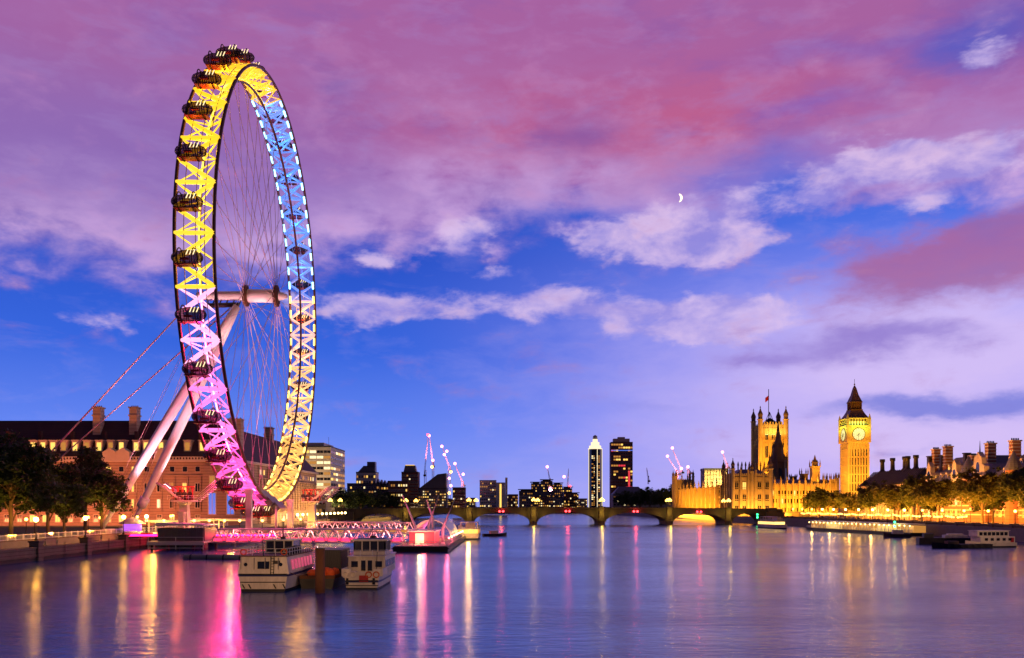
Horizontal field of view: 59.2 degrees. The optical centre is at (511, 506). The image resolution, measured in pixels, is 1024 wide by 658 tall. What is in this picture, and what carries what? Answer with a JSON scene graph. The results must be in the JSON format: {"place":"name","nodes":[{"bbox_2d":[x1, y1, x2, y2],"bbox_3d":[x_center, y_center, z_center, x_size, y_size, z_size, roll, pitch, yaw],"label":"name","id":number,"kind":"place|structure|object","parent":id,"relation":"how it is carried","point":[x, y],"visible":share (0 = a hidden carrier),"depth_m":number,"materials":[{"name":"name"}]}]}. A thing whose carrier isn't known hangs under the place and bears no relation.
{"place":"outdoors","nodes":[
{"label":"outdoors","id":0,"kind":"place"},
{"bbox_2d":[294,443,344,511],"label":"hospital block","id":1,"kind":"structure","parent":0,"point":[325,461],"depth_m":620.00,"materials":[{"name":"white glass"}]},
{"bbox_2d":[316,495,331,517],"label":"riverside hall","id":2,"kind":"structure","parent":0,"point":[323,507],"depth_m":560.00,"materials":[{"name":"stone"}]},
{"bbox_2d":[347,483,380,513],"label":"office block","id":3,"kind":"structure","parent":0,"point":[368,487],"depth_m":860.00,"materials":[{"name":"black concrete"}]},
{"bbox_2d":[356,462,378,482],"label":"apartment block","id":4,"kind":"structure","parent":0,"point":[368,473],"depth_m":900.00,"materials":[{"name":"black"}]},
{"bbox_2d":[376,479,387,513],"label":"gabled block","id":5,"kind":"structure","parent":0,"point":[384,486],"depth_m":870.00,"materials":[{"name":"black concrete"}]},
{"bbox_2d":[423,434,428,483],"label":"tower crane","id":6,"kind":"object","parent":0,"point":[424,475],"visible":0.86,"depth_m":899.92,"materials":[{"name":"paint"}]},
{"bbox_2d":[428,434,434,476],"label":"tower crane","id":7,"kind":"object","parent":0,"point":[432,460],"visible":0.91,"depth_m":949.00,"materials":[{"name":"paint"}]},
{"bbox_2d":[441,445,451,499],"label":"tower crane","id":8,"kind":"object","parent":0,"point":[450,471],"visible":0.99,"depth_m":899.01,"materials":[{"name":"paint"}]},
{"bbox_2d":[452,487,465,507],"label":"office block","id":9,"kind":"structure","parent":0,"point":[459,494],"depth_m":860.00,"materials":[{"name":"black"}]},
{"bbox_2d":[454,462,465,486],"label":"tower crane","id":10,"kind":"object","parent":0,"point":[463,474],"visible":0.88,"depth_m":928.97,"materials":[{"name":"paint"}]},
{"bbox_2d":[0,513,1023,657],"bbox_3d":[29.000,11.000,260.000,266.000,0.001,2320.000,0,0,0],"label":"river water","id":11,"kind":"structure","parent":0,"point":[566,585],"depth_m":105.05,"materials":[{"name":"blue liquid"}]},
{"bbox_2d":[147,522,217,550],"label":"landing stage","id":12,"kind":"object","parent":11,"relation":"in","point":[168,536],"visible":0.81,"depth_m":224.00,"materials":[{"name":"white paint"}]},
{"bbox_2d":[183,554,240,559],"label":"floating boom","id":13,"kind":"object","parent":11,"relation":"on","point":[206,556],"visible":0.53,"depth_m":186.59,"materials":[{"name":"concrete"}]},
{"bbox_2d":[0,514,439,564],"bbox_3d":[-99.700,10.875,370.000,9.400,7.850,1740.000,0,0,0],"label":"river wall","id":14,"kind":"structure","parent":11,"relation":"in","point":[36,551],"depth_m":202.05,"materials":[{"name":"stone"}]},
{"bbox_2d":[34,517,38,540],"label":"street lamp","id":15,"kind":"object","parent":14,"relation":"on","point":[36,519],"visible":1,"depth_m":181.85,"materials":[{"name":"metal"}]},
{"bbox_2d":[0,522,227,540],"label":"balustrade","id":16,"kind":"object","parent":14,"relation":"on","point":[28,536],"visible":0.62,"depth_m":209.91,"materials":[{"name":"white paint"}]},
{"bbox_2d":[0,514,393,548],"bbox_3d":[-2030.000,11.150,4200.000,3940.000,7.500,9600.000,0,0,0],"label":"riverside promenade","id":17,"kind":"structure","parent":14,"relation":"on","point":[11,545],"depth_m":225.91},
{"bbox_2d":[0,428,69,540],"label":"plane tree","id":18,"kind":"object","parent":17,"relation":"on","point":[24,471],"visible":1,"depth_m":193.61,"materials":[{"name":"green plant"}]},
{"bbox_2d":[47,481,90,531],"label":"plane tree","id":19,"kind":"object","parent":17,"relation":"on","point":[75,494],"visible":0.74,"depth_m":212.29,"materials":[{"name":"green plant"}]},
{"bbox_2d":[0,526,204,539],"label":"lawn","id":20,"kind":"structure","parent":17,"relation":"on","point":[18,530],"depth_m":283.83,"materials":[{"name":"green plant"}]},
{"bbox_2d":[44,447,84,534],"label":"plane tree","id":21,"kind":"object","parent":20,"relation":"on","point":[67,474],"visible":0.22,"depth_m":230.57,"materials":[{"name":"green plant"}]},
{"bbox_2d":[56,443,107,532],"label":"plane tree","id":22,"kind":"object","parent":20,"relation":"on","point":[87,459],"visible":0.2,"depth_m":249.63,"materials":[{"name":"green plant"}]},
{"bbox_2d":[76,461,132,533],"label":"plane tree","id":23,"kind":"object","parent":17,"relation":"on","point":[102,486],"visible":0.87,"depth_m":235.09,"materials":[{"name":"green plant"}]},
{"bbox_2d":[119,517,145,533],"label":"fun kiosk","id":24,"kind":"object","parent":17,"relation":"on","point":[132,525],"visible":0.89,"depth_m":238.04,"materials":[{"name":"purple paint"}]},
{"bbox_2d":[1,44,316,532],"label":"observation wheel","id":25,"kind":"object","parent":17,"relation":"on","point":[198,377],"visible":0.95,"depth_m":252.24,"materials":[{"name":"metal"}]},
{"bbox_2d":[0,406,318,525],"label":"county hall","id":26,"kind":"structure","parent":17,"relation":"on","point":[115,442],"depth_m":347.17,"materials":[{"name":"stone"}]},
{"bbox_2d":[4,514,8,522],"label":"window","id":27,"kind":"structure","parent":26,"relation":"in","point":[6,516],"depth_m":344.97,"materials":[{"name":"orange glass"}]},
{"bbox_2d":[16,514,21,522],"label":"window","id":28,"kind":"structure","parent":26,"relation":"in","point":[18,517],"depth_m":344.97,"materials":[{"name":"orange glass"}]},
{"bbox_2d":[29,514,34,522],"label":"window","id":29,"kind":"structure","parent":26,"relation":"in","point":[31,520],"depth_m":344.97,"materials":[{"name":"yellow glass"}]},
{"bbox_2d":[55,515,60,522],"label":"window","id":30,"kind":"structure","parent":26,"relation":"in","point":[57,520],"depth_m":344.97,"materials":[{"name":"yellow glass"}]},
{"bbox_2d":[93,514,98,522],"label":"window","id":31,"kind":"structure","parent":26,"relation":"in","point":[95,516],"depth_m":344.97,"materials":[{"name":"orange glass"}]},
{"bbox_2d":[156,514,161,522],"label":"window","id":32,"kind":"structure","parent":26,"relation":"in","point":[158,516],"depth_m":344.89,"materials":[{"name":"orange glass"}]},
{"bbox_2d":[209,475,214,484],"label":"window","id":33,"kind":"structure","parent":26,"relation":"in","point":[211,477],"depth_m":343.88,"materials":[{"name":"orange"}]},
{"bbox_2d":[208,492,216,514],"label":"window","id":34,"kind":"structure","parent":26,"relation":"in","point":[212,498],"depth_m":343.88,"materials":[{"name":"blue glass"}]},
{"bbox_2d":[226,493,234,514],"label":"window","id":35,"kind":"structure","parent":26,"relation":"in","point":[229,511],"depth_m":343.88,"materials":[{"name":"blue glass"}]},
{"bbox_2d":[329,490,355,508],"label":"plane tree","id":36,"kind":"object","parent":17,"relation":"on","point":[347,501],"visible":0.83,"depth_m":591.91,"materials":[{"name":"green plant"}]},
{"bbox_2d":[333,487,359,507],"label":"plane tree","id":37,"kind":"object","parent":17,"relation":"on","point":[352,493],"visible":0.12,"depth_m":633.58,"materials":[{"name":"green plant"}]},
{"bbox_2d":[352,489,374,508],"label":"plane tree","id":38,"kind":"object","parent":17,"relation":"on","point":[370,494],"visible":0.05,"depth_m":708.59,"materials":[{"name":"green plant"}]},
{"bbox_2d":[354,488,376,508],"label":"plane tree","id":39,"kind":"object","parent":17,"relation":"on","point":[365,497],"visible":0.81,"depth_m":667.64,"materials":[{"name":"green plant"}]},
{"bbox_2d":[366,490,389,514],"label":"plane tree","id":40,"kind":"object","parent":17,"relation":"on","point":[381,498],"visible":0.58,"depth_m":746.69,"materials":[{"name":"green plant"}]},
{"bbox_2d":[383,492,400,507],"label":"plane tree","id":41,"kind":"object","parent":17,"relation":"on","point":[393,501],"visible":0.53,"depth_m":820.92,"materials":[{"name":"green plant"}]},
{"bbox_2d":[388,481,408,507],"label":"office block","id":42,"kind":"structure","parent":17,"relation":"on","point":[400,489],"depth_m":840.00,"materials":[{"name":"black concrete"}]},
{"bbox_2d":[401,465,419,507],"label":"brick tower","id":43,"kind":"structure","parent":17,"relation":"on","point":[410,474],"depth_m":850.00,"materials":[{"name":"black brick"}]},
{"bbox_2d":[418,473,447,513],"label":"office block","id":44,"kind":"structure","parent":17,"relation":"on","point":[431,490],"depth_m":850.00,"materials":[{"name":"black concrete"}]},
{"bbox_2d":[121,489,321,547],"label":"boarding platform","id":45,"kind":"structure","parent":11,"relation":"in","point":[248,519],"depth_m":239.97,"materials":[{"name":"metal"}]},
{"bbox_2d":[156,481,216,527],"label":"restraint tower","id":46,"kind":"structure","parent":45,"relation":"on","point":[183,499],"depth_m":240.20,"materials":[{"name":"metal"}]},
{"bbox_2d":[255,490,286,531],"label":"guide panels","id":47,"kind":"object","parent":45,"relation":"on","point":[274,503],"visible":0.81,"depth_m":252.00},
{"bbox_2d":[301,484,339,527],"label":"restraint tower","id":48,"kind":"structure","parent":45,"relation":"on","point":[311,500],"depth_m":284.71,"materials":[{"name":"metal"}]},
{"bbox_2d":[304,521,412,533],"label":"gangway","id":49,"kind":"object","parent":45,"relation":"attached to","point":[365,531],"visible":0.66,"depth_m":259.63,"materials":[{"name":"white paint"}]},
{"bbox_2d":[238,526,313,591],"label":"river boat","id":50,"kind":"object","parent":11,"relation":"on","point":[282,563],"visible":0.92,"depth_m":115.96,"materials":[{"name":"white metal"}]},
{"bbox_2d":[315,548,324,593],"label":"mooring post","id":51,"kind":"object","parent":11,"relation":"in","point":[319,570],"visible":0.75,"depth_m":113.48,"materials":[{"name":"wood"}]},
{"bbox_2d":[299,573,344,588],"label":"work barge","id":52,"kind":"object","parent":11,"relation":"on","point":[331,581],"visible":0.34,"depth_m":120.00,"materials":[{"name":"metal"}]},
{"bbox_2d":[307,567,339,574],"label":"tarpaulin","id":53,"kind":"object","parent":52,"relation":"on","point":[331,571],"visible":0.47,"depth_m":121.87,"materials":[{"name":"fabric"}]},
{"bbox_2d":[325,547,349,572],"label":"shipping container","id":54,"kind":"object","parent":52,"relation":"on","point":[336,557],"visible":0.56,"depth_m":126.00,"materials":[{"name":"metal"}]},
{"bbox_2d":[341,526,395,588],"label":"river boat","id":55,"kind":"object","parent":11,"relation":"on","point":[371,562],"visible":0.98,"depth_m":123.00,"materials":[{"name":"white metal"}]},
{"bbox_2d":[391,495,465,551],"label":"floating pier","id":56,"kind":"structure","parent":11,"relation":"on","point":[423,539],"depth_m":232.00,"materials":[{"name":"metal"}]},
{"bbox_2d":[211,528,405,542],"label":"gangway","id":57,"kind":"object","parent":56,"relation":"attached to","point":[238,539],"visible":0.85,"depth_m":225.98,"materials":[{"name":"white paint"}]},
{"bbox_2d":[415,533,423,542],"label":"lit doorway","id":58,"kind":"structure","parent":56,"relation":"in","point":[418,536],"depth_m":231.89,"materials":[{"name":"yellow"}]},
{"bbox_2d":[458,522,480,539],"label":"cruise boat","id":59,"kind":"object","parent":11,"relation":"on","point":[471,531],"visible":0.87,"depth_m":297.00,"materials":[{"name":"white"}]},
{"bbox_2d":[482,531,506,535],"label":"motor launch","id":60,"kind":"object","parent":11,"relation":"on","point":[493,533],"visible":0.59,"depth_m":330.24,"materials":[{"name":"black"}]},
{"bbox_2d":[328,507,809,524],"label":"arch bridge","id":61,"kind":"structure","parent":11,"relation":"in","point":[662,515],"depth_m":540.00,"materials":[{"name":"metal"}]},
{"bbox_2d":[757,517,786,528],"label":"cruise boat","id":62,"kind":"object","parent":11,"relation":"on","point":[777,523],"visible":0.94,"depth_m":442.50,"materials":[{"name":"white"}]},
{"bbox_2d":[806,520,925,535],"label":"landing pier","id":63,"kind":"structure","parent":11,"relation":"in","point":[912,529],"depth_m":363.42,"materials":[{"name":"white paint"}]},
{"bbox_2d":[883,530,910,536],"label":"motor launch","id":64,"kind":"object","parent":11,"relation":"on","point":[897,533],"visible":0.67,"depth_m":317.74,"materials":[{"name":"black"}]},
{"bbox_2d":[916,533,970,543],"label":"work barge","id":65,"kind":"object","parent":11,"relation":"on","point":[927,538],"visible":0.42,"depth_m":258.81},
{"bbox_2d":[932,541,992,547],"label":"work barge","id":66,"kind":"object","parent":11,"relation":"on","point":[950,544],"visible":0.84,"depth_m":234.75},
{"bbox_2d":[965,530,1016,546],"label":"house boat","id":67,"kind":"object","parent":11,"relation":"on","point":[999,538],"visible":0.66,"depth_m":240.34,"materials":[{"name":"white metal"}]},
{"bbox_2d":[0,0,1023,506],"label":"sky","id":68,"kind":"structure","parent":0,"point":[511,270],"materials":[{"name":"purple"}]},
{"bbox_2d":[508,494,517,506],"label":"riverside block","id":69,"kind":"structure","parent":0,"point":[512,500],"depth_m":1421.08,"materials":[{"name":"brick"}]},
{"bbox_2d":[476,507,573,513],"bbox_3d":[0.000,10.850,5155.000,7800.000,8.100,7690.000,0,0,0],"label":"land","id":70,"kind":"structure","parent":0,"point":[514,513],"depth_m":1337.97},
{"bbox_2d":[466,498,475,507],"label":"riverside block","id":71,"kind":"structure","parent":70,"relation":"on","point":[471,503],"depth_m":1437.73,"materials":[{"name":"concrete"}]},
{"bbox_2d":[479,478,507,507],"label":"office block","id":72,"kind":"structure","parent":70,"relation":"on","point":[493,493],"depth_m":1099.95,"materials":[{"name":"grey concrete"}]},
{"bbox_2d":[518,479,579,506],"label":"stepped apartments","id":73,"kind":"structure","parent":70,"relation":"on","point":[547,487],"depth_m":2000.00,"materials":[{"name":"black concrete"}]},
{"bbox_2d":[519,495,534,506],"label":"riverside block","id":74,"kind":"structure","parent":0,"point":[525,501],"depth_m":1438.80,"materials":[{"name":"concrete"}]},
{"bbox_2d":[534,496,548,506],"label":"riverside block","id":75,"kind":"structure","parent":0,"point":[543,501],"depth_m":1436.02,"materials":[{"name":"brick"}]},
{"bbox_2d":[549,497,563,506],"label":"riverside block","id":76,"kind":"structure","parent":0,"point":[556,501],"depth_m":1447.87,"materials":[{"name":"concrete"}]},
{"bbox_2d":[563,492,576,506],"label":"riverside block","id":77,"kind":"structure","parent":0,"point":[570,499],"depth_m":1445.82,"materials":[{"name":"black"}]},
{"bbox_2d":[576,498,586,506],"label":"riverside block","id":78,"kind":"structure","parent":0,"point":[581,502],"depth_m":1437.16,"materials":[{"name":"concrete"}]},
{"bbox_2d":[588,435,601,506],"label":"riverside tower","id":79,"kind":"structure","parent":0,"point":[594,473],"depth_m":2301.99,"materials":[{"name":"black glass"}]},
{"bbox_2d":[751,389,788,473],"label":"square tower","id":80,"kind":"structure","parent":0,"point":[763,435],"depth_m":845.00,"materials":[{"name":"stone"}]},
{"bbox_2d":[765,446,768,457],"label":"window","id":81,"kind":"structure","parent":80,"relation":"in","point":[766,447],"depth_m":844.90,"materials":[{"name":"glass"}]},
{"bbox_2d":[617,508,1023,541],"bbox_3d":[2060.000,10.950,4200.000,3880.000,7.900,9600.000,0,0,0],"label":"embankment pavement","id":82,"kind":"structure","parent":0,"point":[941,530],"depth_m":412.37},
{"bbox_2d":[613,490,627,506],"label":"plane tree","id":83,"kind":"object","parent":82,"relation":"on","point":[621,494],"visible":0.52,"depth_m":1259.87,"materials":[{"name":"green plant"}]},
{"bbox_2d":[609,437,632,506],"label":"office tower","id":84,"kind":"structure","parent":82,"relation":"on","point":[621,462],"depth_m":1600.00,"materials":[{"name":"black glass"}]},
{"bbox_2d":[611,487,646,507],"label":"roofed hall","id":85,"kind":"structure","parent":82,"relation":"on","point":[622,489],"depth_m":1304.54,"materials":[{"name":"stone"}]},
{"bbox_2d":[638,487,659,507],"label":"plane tree","id":86,"kind":"object","parent":82,"relation":"on","point":[644,495],"visible":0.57,"depth_m":1032.33,"materials":[{"name":"green plant"}]},
{"bbox_2d":[649,488,667,506],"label":"plane tree","id":87,"kind":"object","parent":82,"relation":"on","point":[657,497],"visible":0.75,"depth_m":958.06,"materials":[{"name":"green plant"}]},
{"bbox_2d":[647,503,671,507],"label":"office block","id":88,"kind":"structure","parent":82,"relation":"on","point":[656,506],"depth_m":1350.00,"materials":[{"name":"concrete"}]},
{"bbox_2d":[662,487,671,501],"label":"plane tree","id":89,"kind":"object","parent":82,"relation":"on","point":[667,493],"visible":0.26,"depth_m":881.73,"materials":[{"name":"green plant"}]},
{"bbox_2d":[700,468,728,487],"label":"building","id":90,"kind":"structure","parent":82,"relation":"on","point":[711,474],"depth_m":900.00,"materials":[{"name":"stone"}]},
{"bbox_2d":[672,456,839,515],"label":"gothic palace","id":91,"kind":"structure","parent":82,"relation":"on","point":[752,487],"depth_m":661.68,"materials":[{"name":"stone"}]},
{"bbox_2d":[768,422,787,478],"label":"central spire","id":92,"kind":"structure","parent":91,"relation":"attached to","point":[778,459],"depth_m":730.92,"materials":[{"name":"stone"}]},
{"bbox_2d":[799,486,832,516],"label":"plane tree","id":93,"kind":"object","parent":82,"relation":"on","point":[818,498],"visible":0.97,"depth_m":513.57,"materials":[{"name":"green plant"}]},
{"bbox_2d":[825,490,841,517],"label":"plane tree","id":94,"kind":"object","parent":82,"relation":"on","point":[832,498],"visible":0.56,"depth_m":503.33,"materials":[{"name":"green plant"}]},
{"bbox_2d":[835,492,855,517],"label":"plane tree","id":95,"kind":"object","parent":82,"relation":"on","point":[842,498],"visible":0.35,"depth_m":477.33,"materials":[{"name":"green plant"}]},
{"bbox_2d":[843,494,864,517],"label":"plane tree","id":96,"kind":"object","parent":82,"relation":"on","point":[850,504],"visible":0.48,"depth_m":455.09,"materials":[{"name":"green plant"}]},
{"bbox_2d":[838,379,870,516],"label":"clock tower","id":97,"kind":"structure","parent":82,"relation":"on","point":[854,431],"depth_m":599.94,"materials":[{"name":"stone"}]},
{"bbox_2d":[856,480,884,518],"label":"plane tree","id":98,"kind":"object","parent":82,"relation":"on","point":[863,499],"visible":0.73,"depth_m":423.49,"materials":[{"name":"green plant"}]},
{"bbox_2d":[865,479,915,519],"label":"plane tree","id":99,"kind":"object","parent":82,"relation":"on","point":[887,493],"visible":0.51,"depth_m":409.56,"materials":[{"name":"green plant"}]},
{"bbox_2d":[883,489,911,519],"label":"plane tree","id":100,"kind":"object","parent":82,"relation":"on","point":[903,507],"visible":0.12,"depth_m":439.05,"materials":[{"name":"green plant"}]},
{"bbox_2d":[780,516,1023,528],"bbox_3d":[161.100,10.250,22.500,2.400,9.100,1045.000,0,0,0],"label":"river wall","id":101,"kind":"structure","parent":82,"relation":"on","point":[938,523],"depth_m":353.46,"materials":[{"name":"stone"}]},
{"bbox_2d":[799,512,966,522],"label":"festoon lights","id":102,"kind":"object","parent":101,"relation":"on","point":[889,515],"visible":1,"depth_m":380.40,"materials":[{"name":"glass"}]},
{"bbox_2d":[896,473,938,520],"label":"plane tree","id":103,"kind":"object","parent":82,"relation":"on","point":[908,484],"visible":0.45,"depth_m":383.92,"materials":[{"name":"green plant"}]},
{"bbox_2d":[918,496,947,520],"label":"plane tree","id":104,"kind":"object","parent":82,"relation":"on","point":[926,507],"visible":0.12,"depth_m":395.48,"materials":[{"name":"green plant"}]},
{"bbox_2d":[907,473,962,521],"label":"plane tree","id":105,"kind":"object","parent":82,"relation":"on","point":[936,493],"visible":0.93,"depth_m":360.49,"materials":[{"name":"green plant"}]},
{"bbox_2d":[947,466,1008,523],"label":"plane tree","id":106,"kind":"object","parent":82,"relation":"on","point":[980,489],"visible":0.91,"depth_m":331.38,"materials":[{"name":"green plant"}]},
{"bbox_2d":[969,492,1010,522],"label":"plane tree","id":107,"kind":"object","parent":82,"relation":"on","point":[1000,500],"visible":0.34,"depth_m":349.01,"materials":[{"name":"green plant"}]},
{"bbox_2d":[994,466,1023,506],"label":"plane tree","id":108,"kind":"object","parent":82,"relation":"on","point":[1013,484],"visible":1,"depth_m":299.56,"materials":[{"name":"green plant"}]},
{"bbox_2d":[859,455,926,519],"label":"parliamentary block","id":109,"kind":"structure","parent":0,"point":[892,475],"depth_m":495.20,"materials":[{"name":"stone"}]},
{"bbox_2d":[923,438,1023,522],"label":"banded block","id":110,"kind":"structure","parent":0,"point":[940,466],"depth_m":406.89,"materials":[{"name":"brick"}]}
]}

